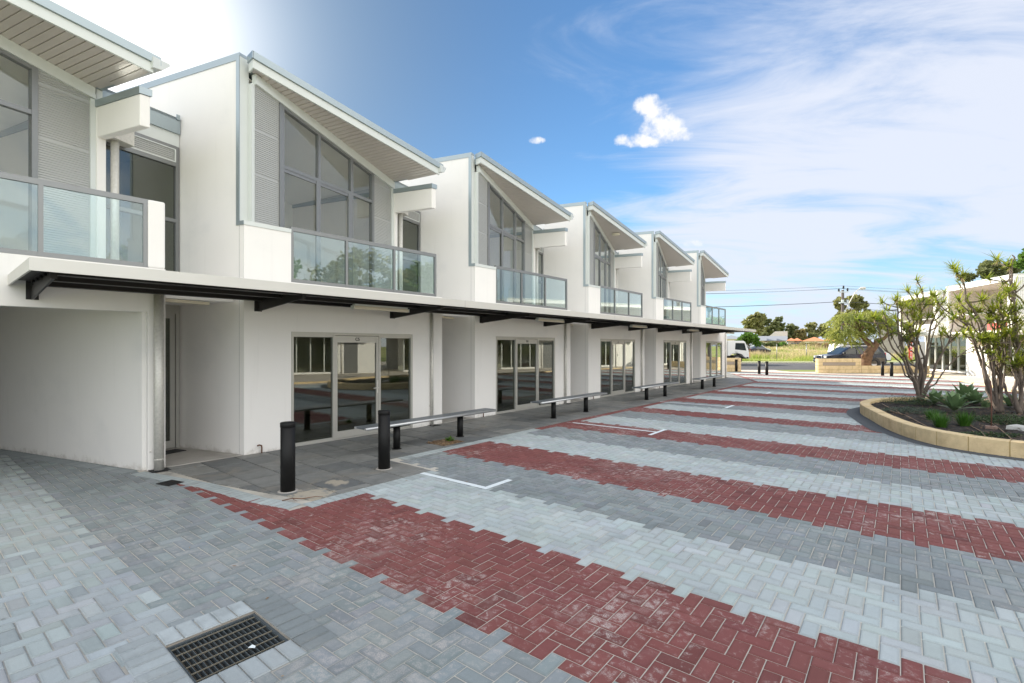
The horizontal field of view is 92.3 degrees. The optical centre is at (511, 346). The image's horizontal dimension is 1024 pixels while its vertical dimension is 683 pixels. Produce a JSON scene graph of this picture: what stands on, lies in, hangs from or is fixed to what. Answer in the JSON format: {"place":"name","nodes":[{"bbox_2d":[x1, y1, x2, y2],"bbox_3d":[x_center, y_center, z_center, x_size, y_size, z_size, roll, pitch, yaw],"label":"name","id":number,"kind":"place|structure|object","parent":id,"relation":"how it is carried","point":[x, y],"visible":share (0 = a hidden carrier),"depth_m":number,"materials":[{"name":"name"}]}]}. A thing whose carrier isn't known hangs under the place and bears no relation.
{"place":"outdoors","nodes":[
{"label":"outdoors","id":0,"kind":"place"},
{"bbox_2d":[0,371,1023,682],"bbox_3d":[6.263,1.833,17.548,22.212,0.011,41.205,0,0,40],"label":"paving","id":1,"kind":"structure","parent":0,"point":[552,469],"depth_m":4.28,"materials":[{"name":"grey concrete"}]},
{"bbox_2d":[0,450,134,473],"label":"paving border","id":2,"kind":"object","parent":1,"relation":"on","point":[68,462],"visible":1,"depth_m":7.72,"materials":[{"name":"grey concrete"}]},
{"bbox_2d":[0,0,241,472],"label":"townhouse","id":3,"kind":"structure","parent":1,"relation":"on","point":[89,166],"depth_m":7.45,"materials":[{"name":"white paint"}]},
{"bbox_2d":[0,48,37,250],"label":"window frame","id":4,"kind":"structure","parent":3,"relation":"in","point":[32,110],"depth_m":6.87,"materials":[{"name":"grey metal"}]},
{"bbox_2d":[106,132,178,271],"bbox_3d":[-6.246,-2.325,8.285,0.080,2.470,1.217,0,0,24],"label":"stair window frame","id":5,"kind":"structure","parent":3,"relation":"in","point":[175,220],"depth_m":8.78,"materials":[{"name":"grey metal"}]},
{"bbox_2d":[114,634,193,682],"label":"paving border","id":6,"kind":"object","parent":1,"relation":"on","point":[155,656],"visible":1,"depth_m":2.84,"materials":[{"name":"grey concrete"}]},
{"bbox_2d":[156,480,182,485],"bbox_3d":[-4.558,1.822,6.561,0.260,0.008,0.210,0,0,24],"label":"grate","id":7,"kind":"object","parent":1,"relation":"on","point":[169,482],"visible":1,"depth_m":6.56,"materials":[{"name":"metal"}]},
{"bbox_2d":[156,601,253,645],"bbox_3d":[-2.032,1.830,3.273,0.206,0.008,0.520,0,0,40],"label":"paving border","id":8,"kind":"object","parent":1,"relation":"on","point":[172,634],"visible":1,"depth_m":3.24,"materials":[{"name":"grey concrete"}]},
{"bbox_2d":[166,611,289,682],"bbox_3d":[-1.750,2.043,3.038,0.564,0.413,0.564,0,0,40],"label":"drain grate","id":9,"kind":"object","parent":1,"relation":"in","point":[203,655],"visible":0.66,"depth_m":3.08,"materials":[{"name":"metal"}]},
{"bbox_2d":[198,640,306,682],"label":"paving border","id":10,"kind":"object","parent":1,"relation":"on","point":[255,667],"visible":1,"depth_m":2.82,"materials":[{"name":"grey concrete"}]},
{"bbox_2d":[130,471,438,508],"bbox_3d":[-3.232,1.830,6.361,4.411,0.009,1.695,0,0,-1],"label":"paving border","id":11,"kind":"object","parent":1,"relation":"on","point":[234,493],"visible":1,"depth_m":6.22,"materials":[{"name":"grey concrete"}]},
{"bbox_2d":[243,590,338,651],"bbox_3d":[-1.515,1.829,3.320,0.940,0.008,0.206,0,0,40],"label":"paving border","id":12,"kind":"object","parent":1,"relation":"on","point":[297,626],"visible":1,"depth_m":3.27,"materials":[{"name":"grey concrete"}]},
{"bbox_2d":[116,50,471,454],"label":"townhouse","id":13,"kind":"structure","parent":1,"relation":"on","point":[286,176],"depth_m":9.01,"materials":[{"name":"white paint"}]},
{"bbox_2d":[279,103,373,286],"bbox_3d":[-3.691,-2.734,10.019,0.100,3.287,2.553,0,0,24],"label":"window frame","id":14,"kind":"structure","parent":13,"relation":"in","point":[283,169],"depth_m":9.70,"materials":[{"name":"grey metal"}]},
{"bbox_2d":[335,336,378,438],"bbox_3d":[-3.097,0.795,9.875,0.109,1.990,0.995,0,0,40],"label":"shop door","id":15,"kind":"structure","parent":13,"relation":"in","point":[338,339],"depth_m":9.91,"materials":[{"name":"metal"}]},
{"bbox_2d":[8,257,755,334],"bbox_3d":[3.406,-0.738,16.215,1.901,0.296,27.910,0,0,40],"label":"street canopy","id":16,"kind":"object","parent":13,"relation":"attached to","point":[38,275],"visible":0.93,"depth_m":7.37,"materials":[{"name":"metal"}]},
{"bbox_2d":[351,304,408,312],"bbox_3d":[-2.476,-0.719,9.330,0.104,0.102,1.244,0,0,40],"label":"batten light","id":17,"kind":"object","parent":16,"relation":"attached to","point":[378,308],"visible":0.98,"depth_m":9.26,"materials":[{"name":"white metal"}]},
{"bbox_2d":[535,318,564,322],"bbox_3d":[1.060,-0.719,13.582,0.104,0.102,1.244,0,0,40],"label":"batten light","id":18,"kind":"object","parent":16,"relation":"attached to","point":[551,320],"visible":1,"depth_m":13.50,"materials":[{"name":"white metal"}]},
{"bbox_2d":[403,211,419,291],"bbox_3d":[-2.710,-2.325,12.537,0.080,2.470,1.217,0,0,24],"label":"stair window frame","id":19,"kind":"structure","parent":13,"relation":"in","point":[406,219],"depth_m":13.03,"materials":[{"name":"grey metal"}]},
{"bbox_2d":[420,472,488,488],"bbox_3d":[-0.836,1.827,6.726,1.350,0.001,0.085,0,0,38],"label":"road marking","id":20,"kind":"object","parent":1,"relation":"on","point":[458,481],"visible":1,"depth_m":6.69,"materials":[{"name":"white paint"}]},
{"bbox_2d":[167,373,753,500],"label":"footpath slabs","id":21,"kind":"structure","parent":1,"relation":"on","point":[330,468],"depth_m":8.35,"materials":[{"name":"concrete"}]},
{"bbox_2d":[277,421,297,493],"bbox_3d":[-2.823,1.404,6.198,0.244,0.892,0.244,0,0,40],"label":"bollard","id":22,"kind":"object","parent":21,"relation":"on","point":[287,456],"visible":0.96,"depth_m":6.12,"materials":[{"name":"metal"}]},
{"bbox_2d":[376,410,391,469],"bbox_3d":[-1.906,1.404,7.334,0.244,0.892,0.244,0,0,40],"label":"bollard","id":23,"kind":"object","parent":21,"relation":"on","point":[383,439],"visible":0.98,"depth_m":7.26,"materials":[{"name":"metal"}]},
{"bbox_2d":[354,408,495,449],"bbox_3d":[-1.493,1.587,9.384,0.348,0.486,3.200,0,0,40],"label":"bench","id":24,"kind":"object","parent":21,"relation":"on","point":[396,425],"visible":1,"depth_m":9.13,"materials":[{"name":"grey metal"}]},
{"bbox_2d":[427,438,464,445],"bbox_3d":[-1.261,1.823,9.321,0.480,0.012,0.540,0,0,38],"label":"tree pit","id":25,"kind":"object","parent":21,"relation":"on","point":[445,444],"visible":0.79,"depth_m":9.28,"materials":[{"name":"brown soil"}]},
{"bbox_2d":[428,439,462,444],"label":"dry leaves","id":26,"kind":"object","parent":25,"relation":"on","point":[444,442],"visible":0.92,"depth_m":9.27,"materials":[{"name":"brown plant"}]},
{"bbox_2d":[530,392,606,418],"bbox_3d":[1.602,1.587,13.105,0.348,0.486,3.200,0,0,40],"label":"bench","id":27,"kind":"object","parent":21,"relation":"on","point":[552,401],"visible":0.98,"depth_m":12.65,"materials":[{"name":"grey metal"}]},
{"bbox_2d":[632,382,678,399],"bbox_3d":[5.106,1.587,17.318,0.348,0.486,3.200,0,0,40],"label":"bench","id":28,"kind":"object","parent":21,"relation":"on","point":[664,385],"visible":0.99,"depth_m":17.19,"materials":[{"name":"grey metal"}]},
{"bbox_2d":[692,375,723,388],"bbox_3d":[8.636,1.587,21.562,0.348,0.486,3.200,0,0,40],"label":"bench","id":29,"kind":"object","parent":21,"relation":"on","point":[707,377],"visible":0.94,"depth_m":21.11,"materials":[{"name":"grey metal"}]},
{"bbox_2d":[399,151,583,417],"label":"townhouse","id":30,"kind":"structure","parent":1,"relation":"on","point":[484,238],"depth_m":13.10,"materials":[{"name":"white paint"}]},
{"bbox_2d":[487,182,524,303],"bbox_3d":[-0.155,-2.734,14.271,0.100,3.287,2.553,0,0,24],"label":"window frame","id":31,"kind":"structure","parent":30,"relation":"in","point":[500,230],"depth_m":14.05,"materials":[{"name":"grey metal"}]},
{"bbox_2d":[517,339,537,409],"bbox_3d":[0.439,0.795,14.127,0.109,1.990,0.995,0,0,40],"label":"shop door","id":32,"kind":"structure","parent":30,"relation":"in","point":[519,341],"depth_m":14.45,"materials":[{"name":"metal"}]},
{"bbox_2d":[538,251,542,304],"bbox_3d":[0.826,-2.325,16.789,0.080,2.470,1.217,0,0,24],"label":"stair window frame","id":33,"kind":"structure","parent":30,"relation":"in","point":[539,252],"depth_m":17.28,"materials":[{"name":"grey metal"}]},
{"bbox_2d":[486,479,511,487],"bbox_3d":[-0.166,1.827,6.550,0.085,0.001,0.465,0,0,38],"label":"road marking","id":34,"kind":"object","parent":1,"relation":"on","point":[498,483],"visible":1,"depth_m":6.54,"materials":[{"name":"white paint"}]},
{"bbox_2d":[398,374,757,459],"bbox_3d":[7.403,1.830,19.661,2.553,0.010,29.654,0,0,34],"label":"paving border","id":35,"kind":"object","parent":1,"relation":"on","point":[479,441],"visible":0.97,"depth_m":10.91,"materials":[{"name":"grey concrete"}]},
{"bbox_2d":[536,201,651,399],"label":"townhouse","id":36,"kind":"structure","parent":1,"relation":"on","point":[587,262],"depth_m":17.30,"materials":[{"name":"white paint"}]},
{"bbox_2d":[594,222,610,312],"bbox_3d":[3.381,-2.734,18.522,0.100,3.287,2.553,0,0,24],"label":"window frame","id":37,"kind":"structure","parent":36,"relation":"in","point":[600,236],"depth_m":19.01,"materials":[{"name":"grey metal"}]},
{"bbox_2d":[612,341,624,394],"bbox_3d":[3.976,0.795,18.379,0.109,1.990,0.995,0,0,40],"label":"shop door","id":38,"kind":"structure","parent":36,"relation":"in","point":[613,342],"depth_m":18.39,"materials":[{"name":"metal"}]},
{"bbox_2d":[569,422,654,431],"bbox_3d":[2.195,1.827,11.162,2.210,0.001,0.080,0,0,38],"label":"road marking","id":39,"kind":"object","parent":1,"relation":"on","point":[614,427],"visible":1,"depth_m":11.04,"materials":[{"name":"white paint"}]},
{"bbox_2d":[616,230,699,388],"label":"townhouse","id":40,"kind":"structure","parent":1,"relation":"on","point":[668,356],"depth_m":21.51,"materials":[{"name":"white paint"}]},
{"bbox_2d":[658,246,665,318],"bbox_3d":[6.917,-2.734,22.774,0.100,3.287,2.553,0,0,24],"label":"window frame","id":41,"kind":"structure","parent":40,"relation":"in","point":[659,274],"depth_m":23.19,"materials":[{"name":"grey metal"}]},
{"bbox_2d":[671,342,679,385],"bbox_3d":[7.512,0.795,22.630,0.109,1.990,0.995,0,0,40],"label":"shop door","id":42,"kind":"structure","parent":40,"relation":"in","point":[672,343],"depth_m":22.98,"materials":[{"name":"metal"}]},
{"bbox_2d":[668,250,728,381],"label":"townhouse","id":43,"kind":"structure","parent":1,"relation":"on","point":[709,354],"depth_m":25.72,"materials":[{"name":"white paint"}]},
{"bbox_2d":[701,263,704,305],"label":"window frame","id":44,"kind":"structure","parent":43,"relation":"in","point":[702,274],"depth_m":26.68,"materials":[{"name":"grey metal"}]},
{"bbox_2d":[711,342,716,378],"bbox_3d":[11.025,0.795,26.901,0.050,1.990,0.995,0,0,40],"label":"shop door","id":45,"kind":"structure","parent":43,"relation":"in","point":[713,344],"depth_m":26.88,"materials":[{"name":"glass"}]},
{"bbox_2d":[727,358,740,371],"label":"block wall","id":46,"kind":"structure","parent":1,"relation":"on","point":[730,364],"depth_m":35.20,"materials":[{"name":"beige stone"}]},
{"bbox_2d":[846,407,1023,460],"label":"paving border","id":47,"kind":"structure","parent":1,"relation":"on","point":[857,416],"depth_m":10.39,"materials":[{"name":"beige concrete"}]},
{"bbox_2d":[860,397,1023,457],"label":"planter","id":48,"kind":"object","parent":1,"relation":"on","point":[898,423],"visible":0.57,"depth_m":9.86,"materials":[{"name":"beige stone"}]},
{"bbox_2d":[880,394,935,405],"bbox_3d":[11.618,1.528,14.266,1.604,0.262,1.242,0,0,-20],"label":"ground cover","id":49,"kind":"object","parent":48,"relation":"on","point":[914,400],"visible":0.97,"depth_m":14.16,"materials":[{"name":"green plant"}]},
{"bbox_2d":[882,406,944,413],"bbox_3d":[10.060,1.580,12.375,1.053,0.164,1.423,0,0,74],"label":"ground cover","id":50,"kind":"object","parent":48,"relation":"on","point":[902,409],"visible":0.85,"depth_m":12.31,"materials":[{"name":"green plant"}]},
{"bbox_2d":[849,274,979,400],"bbox_3d":[12.124,-0.273,14.868,3.910,3.917,1.720,0,0,-4],"label":"dragon tree","id":51,"kind":"object","parent":48,"relation":"on","point":[910,337],"visible":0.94,"depth_m":14.81,"materials":[{"name":"green plant"}]},
{"bbox_2d":[922,407,940,419],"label":"grass tuft","id":52,"kind":"object","parent":48,"relation":"on","point":[929,415],"visible":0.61,"depth_m":10.88,"materials":[{"name":"green plant"}]},
{"bbox_2d":[918,388,945,402],"bbox_3d":[11.920,1.392,13.865,0.848,0.431,0.943,0,0,-7],"label":"agave","id":53,"kind":"object","parent":48,"relation":"on","point":[933,392],"visible":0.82,"depth_m":13.75,"materials":[{"name":"green plant"}]},
{"bbox_2d":[928,411,955,427],"bbox_3d":[8.649,1.470,9.972,0.545,0.360,0.587,0,0,-14],"label":"grass tuft","id":54,"kind":"object","parent":48,"relation":"on","point":[941,421],"visible":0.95,"depth_m":9.90,"materials":[{"name":"green plant"}]},
{"bbox_2d":[877,400,1023,440],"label":"mulch chips","id":55,"kind":"object","parent":48,"relation":"on","point":[959,413],"visible":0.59,"depth_m":11.58,"materials":[{"name":"brown wood"}]},
{"bbox_2d":[931,390,983,409],"bbox_3d":[11.033,1.362,12.323,1.073,0.490,0.925,0,0,-11],"label":"agave","id":56,"kind":"object","parent":48,"relation":"on","point":[953,400],"visible":1,"depth_m":12.23,"materials":[{"name":"green plant"}]},
{"bbox_2d":[945,409,981,425],"bbox_3d":[9.298,1.460,10.110,0.640,0.381,0.635,0,0,8],"label":"grass tuft","id":57,"kind":"object","parent":48,"relation":"on","point":[962,419],"visible":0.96,"depth_m":10.03,"materials":[{"name":"green plant"}]},
{"bbox_2d":[943,381,985,401],"bbox_3d":[13.105,1.311,14.256,1.188,0.591,1.189,0,0,-4],"label":"agave","id":58,"kind":"object","parent":48,"relation":"on","point":[965,389],"visible":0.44,"depth_m":14.10,"materials":[{"name":"green plant"}]},
{"bbox_2d":[960,390,988,403],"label":"agave","id":59,"kind":"object","parent":48,"relation":"on","point":[976,395],"visible":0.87,"depth_m":13.55,"materials":[{"name":"green plant"}]},
{"bbox_2d":[926,258,1023,412],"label":"dragon tree","id":60,"kind":"object","parent":48,"relation":"on","point":[995,350],"visible":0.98,"depth_m":12.10,"materials":[{"name":"green plant"}]},
{"bbox_2d":[979,397,990,406],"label":"agave","id":61,"kind":"object","parent":48,"relation":"on","point":[985,403],"visible":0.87,"depth_m":13.34,"materials":[{"name":"green plant"}]},
{"bbox_2d":[952,431,1021,437],"bbox_3d":[8.692,1.614,9.064,1.465,0.097,0.548,0,0,-1],"label":"ground cover","id":62,"kind":"object","parent":48,"relation":"on","point":[998,435],"visible":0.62,"depth_m":9.03,"materials":[{"name":"green plant"}]},
{"bbox_2d":[985,381,997,428],"bbox_3d":[9.491,1.175,9.745,0.180,0.970,0.120,0,0,40],"label":"garden stake","id":63,"kind":"object","parent":48,"relation":"on","point":[990,426],"visible":0.91,"depth_m":9.73,"materials":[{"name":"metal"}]},
{"bbox_2d":[972,412,1023,424],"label":"ground cover","id":64,"kind":"object","parent":48,"relation":"on","point":[996,416],"visible":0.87,"depth_m":10.59,"materials":[{"name":"green plant"}]},
{"bbox_2d":[973,250,1023,414],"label":"dragon tree","id":65,"kind":"object","parent":48,"relation":"on","point":[1016,365],"visible":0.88,"depth_m":11.93,"materials":[{"name":"green plant"}]},
{"bbox_2d":[1003,394,1012,405],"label":"agave","id":66,"kind":"object","parent":48,"relation":"on","point":[1006,400],"visible":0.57,"depth_m":13.06,"materials":[{"name":"green plant"}]},
{"bbox_2d":[1006,424,1023,430],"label":"concrete lump","id":67,"kind":"object","parent":48,"relation":"on","point":[1015,427],"visible":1,"depth_m":9.69,"materials":[{"name":"white concrete"}]},
{"bbox_2d":[51,0,1023,345],"label":"sky","id":68,"kind":"structure","parent":0,"point":[798,145],"materials":[{"name":"blue"}]},
{"bbox_2d":[741,364,914,369],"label":"road","id":69,"kind":"structure","parent":0,"point":[781,366],"depth_m":44.23,"materials":[{"name":"grey asphalt"}]},
{"bbox_2d":[727,341,749,361],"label":"truck","id":70,"kind":"object","parent":69,"relation":"on","point":[738,349],"visible":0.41,"depth_m":49.00,"materials":[{"name":"white paint"}]},
{"bbox_2d":[813,343,885,365],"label":"parked car","id":71,"kind":"object","parent":69,"relation":"on","point":[849,352],"visible":0.38,"depth_m":41.11,"materials":[{"name":"blue paint"}]},
{"bbox_2d":[828,344,890,363],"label":"parked van","id":72,"kind":"object","parent":69,"relation":"on","point":[888,355],"visible":0.06,"depth_m":49.37,"materials":[{"name":"white paint"}]},
{"bbox_2d":[742,361,915,361],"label":"footpath","id":73,"kind":"structure","parent":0,"point":[802,361],"depth_m":54.41,"materials":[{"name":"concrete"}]},
{"bbox_2d":[747,343,918,360],"bbox_3d":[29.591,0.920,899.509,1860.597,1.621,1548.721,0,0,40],"label":"field","id":74,"kind":"structure","parent":0,"point":[814,351],"depth_m":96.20,"materials":[{"name":"green plant"}]},
{"bbox_2d":[727,335,737,340],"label":"house","id":75,"kind":"structure","parent":74,"relation":"on","point":[731,338],"depth_m":149.15,"materials":[{"name":"metal"}]},
{"bbox_2d":[734,332,762,350],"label":"fig tree","id":76,"kind":"object","parent":74,"relation":"on","point":[748,338],"visible":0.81,"depth_m":69.35,"materials":[{"name":"green plant"}]},
{"bbox_2d":[741,311,767,335],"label":"gum tree","id":77,"kind":"object","parent":74,"relation":"on","point":[755,320],"visible":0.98,"depth_m":163.35,"materials":[{"name":"green plant"}]},
{"bbox_2d":[748,346,770,352],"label":"parked car","id":78,"kind":"object","parent":74,"relation":"on","point":[757,348],"visible":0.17,"depth_m":83.15,"materials":[{"name":"blue paint"}]},
{"bbox_2d":[751,341,777,346],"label":"bush","id":79,"kind":"object","parent":74,"relation":"on","point":[771,343],"visible":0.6,"depth_m":105.15,"materials":[{"name":"green plant"}]},
{"bbox_2d":[765,336,776,342],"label":"house","id":80,"kind":"structure","parent":74,"relation":"on","point":[771,338],"depth_m":134.99,"materials":[{"name":"metal"}]},
{"bbox_2d":[763,316,785,335],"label":"gum tree","id":81,"kind":"object","parent":74,"relation":"on","point":[776,324],"visible":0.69,"depth_m":167.40,"materials":[{"name":"green plant"}]},
{"bbox_2d":[770,331,787,342],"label":"house","id":82,"kind":"structure","parent":74,"relation":"on","point":[780,333],"depth_m":148.08,"materials":[{"name":"white paint"}]},
{"bbox_2d":[775,336,786,342],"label":"house","id":83,"kind":"structure","parent":74,"relation":"on","point":[782,338],"depth_m":137.87,"materials":[{"name":"metal"}]},
{"bbox_2d":[785,323,799,335],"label":"gum tree","id":84,"kind":"object","parent":74,"relation":"on","point":[791,327],"visible":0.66,"depth_m":158.96,"materials":[{"name":"green plant"}]},
{"bbox_2d":[792,329,803,338],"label":"round tree","id":85,"kind":"object","parent":74,"relation":"on","point":[796,334],"visible":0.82,"depth_m":154.42,"materials":[{"name":"green plant"}]},
{"bbox_2d":[800,328,808,341],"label":"round tree","id":86,"kind":"object","parent":74,"relation":"on","point":[805,337],"visible":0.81,"depth_m":154.20,"materials":[{"name":"green plant"}]},
{"bbox_2d":[803,337,824,343],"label":"house","id":87,"kind":"structure","parent":74,"relation":"on","point":[818,340],"depth_m":129.47,"materials":[{"name":"ceramic"}]},
{"bbox_2d":[802,322,828,337],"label":"gum tree","id":88,"kind":"object","parent":74,"relation":"on","point":[811,327],"visible":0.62,"depth_m":163.61,"materials":[{"name":"green plant"}]},
{"bbox_2d":[756,345,914,354],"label":"green grass","id":89,"kind":"structure","parent":74,"relation":"on","point":[800,348],"depth_m":97.06,"materials":[{"name":"green plant"}]},
{"bbox_2d":[833,294,870,331],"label":"gum tree","id":90,"kind":"object","parent":74,"relation":"on","point":[862,304],"visible":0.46,"depth_m":86.75,"materials":[{"name":"green plant"}]},
{"bbox_2d":[878,319,904,353],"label":"house","id":91,"kind":"structure","parent":74,"relation":"on","point":[888,346],"depth_m":69.08,"materials":[{"name":"white paint"}]},
{"bbox_2d":[741,370,965,375],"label":"path","id":92,"kind":"structure","parent":0,"point":[901,374],"depth_m":33.08,"materials":[{"name":"concrete"}]},
{"bbox_2d":[781,370,814,370],"bbox_3d":[23.850,1.826,36.500,7.500,0.001,2.200,0,0,0],"label":"grass strip","id":93,"kind":"object","parent":92,"relation":"on","point":[797,370],"depth_m":36.82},
{"bbox_2d":[819,310,899,365],"bbox_3d":[24.936,-0.446,35.190,6.031,4.358,4.105,0,0,-18],"label":"weeping tree","id":94,"kind":"object","parent":93,"relation":"on","point":[855,333],"visible":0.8,"depth_m":34.92,"materials":[{"name":"green plant"}]},
{"bbox_2d":[815,359,929,372],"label":"block wall","id":95,"kind":"structure","parent":92,"relation":"on","point":[838,366],"depth_m":33.56,"materials":[{"name":"beige stone"}]},
{"bbox_2d":[898,290,965,373],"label":"shop building","id":96,"kind":"structure","parent":92,"relation":"on","point":[958,365],"depth_m":35.20,"materials":[{"name":"white paint"}]},
{"bbox_2d":[919,342,925,363],"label":"side door","id":97,"kind":"structure","parent":96,"relation":"in","point":[923,344],"depth_m":36.50,"materials":[{"name":"grey metal"}]},
{"bbox_2d":[928,337,959,370],"bbox_3d":[29.734,0.530,33.644,0.110,2.240,4.400,0,0,15],"label":"window frame","id":98,"kind":"structure","parent":96,"relation":"in","point":[958,339],"depth_m":33.26,"materials":[{"name":"white metal"}]},
{"bbox_2d":[934,374,1017,389],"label":"footpath","id":99,"kind":"structure","parent":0,"point":[1009,383],"depth_m":26.07,"materials":[{"name":"concrete"}]},
{"bbox_2d":[946,273,1023,379],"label":"shop building","id":100,"kind":"structure","parent":0,"point":[972,369],"depth_m":29.09,"materials":[{"name":"white paint"}]},
{"bbox_2d":[978,345,987,375],"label":"side door","id":101,"kind":"structure","parent":100,"relation":"in","point":[979,368],"depth_m":28.59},
{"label":"verge","id":102,"kind":"structure","parent":0,"visible":0},
{"bbox_2d":[733,352,914,360],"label":"green grass","id":103,"kind":"structure","parent":102,"relation":"on","point":[796,358],"depth_m":59.76,"materials":[{"name":"green plant"}]},
{"bbox_2d":[838,286,865,343],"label":"power pole","id":104,"kind":"object","parent":102,"relation":"on","point":[842,292],"visible":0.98,"depth_m":52.84,"materials":[{"name":"white paint"}]},
{"bbox_2d":[723,301,895,306],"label":"overhead wire","id":105,"kind":"object","parent":104,"relation":"attached to","point":[802,303],"visible":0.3,"depth_m":52.90,"materials":[{"name":"black metal"}]},
{"bbox_2d":[706,288,915,293],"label":"overhead wire","id":106,"kind":"object","parent":104,"relation":"attached to","point":[802,290],"visible":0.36,"depth_m":52.86,"materials":[{"name":"black metal"}]},
{"bbox_2d":[957,257,1022,281],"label":"dense tree","id":107,"kind":"object","parent":102,"relation":"on","point":[985,267],"visible":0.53,"depth_m":51.72,"materials":[{"name":"green plant"}]},
{"label":"ground","id":108,"kind":"structure","parent":0,"visible":0},
{"bbox_2d":[741,362,914,363],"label":"kerb","id":109,"kind":"structure","parent":108,"relation":"on","point":[798,363],"depth_m":51.60,"materials":[{"name":"concrete"}]},
{"bbox_2d":[927,374,1018,392],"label":"kerb","id":110,"kind":"structure","parent":108,"relation":"on","point":[977,383],"depth_m":25.11,"materials":[{"name":"white concrete"}]},
{"bbox_2d":[1013,248,1023,273],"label":"dense tree","id":111,"kind":"object","parent":108,"relation":"on","point":[1020,263],"visible":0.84,"depth_m":45.85,"materials":[{"name":"green plant"}]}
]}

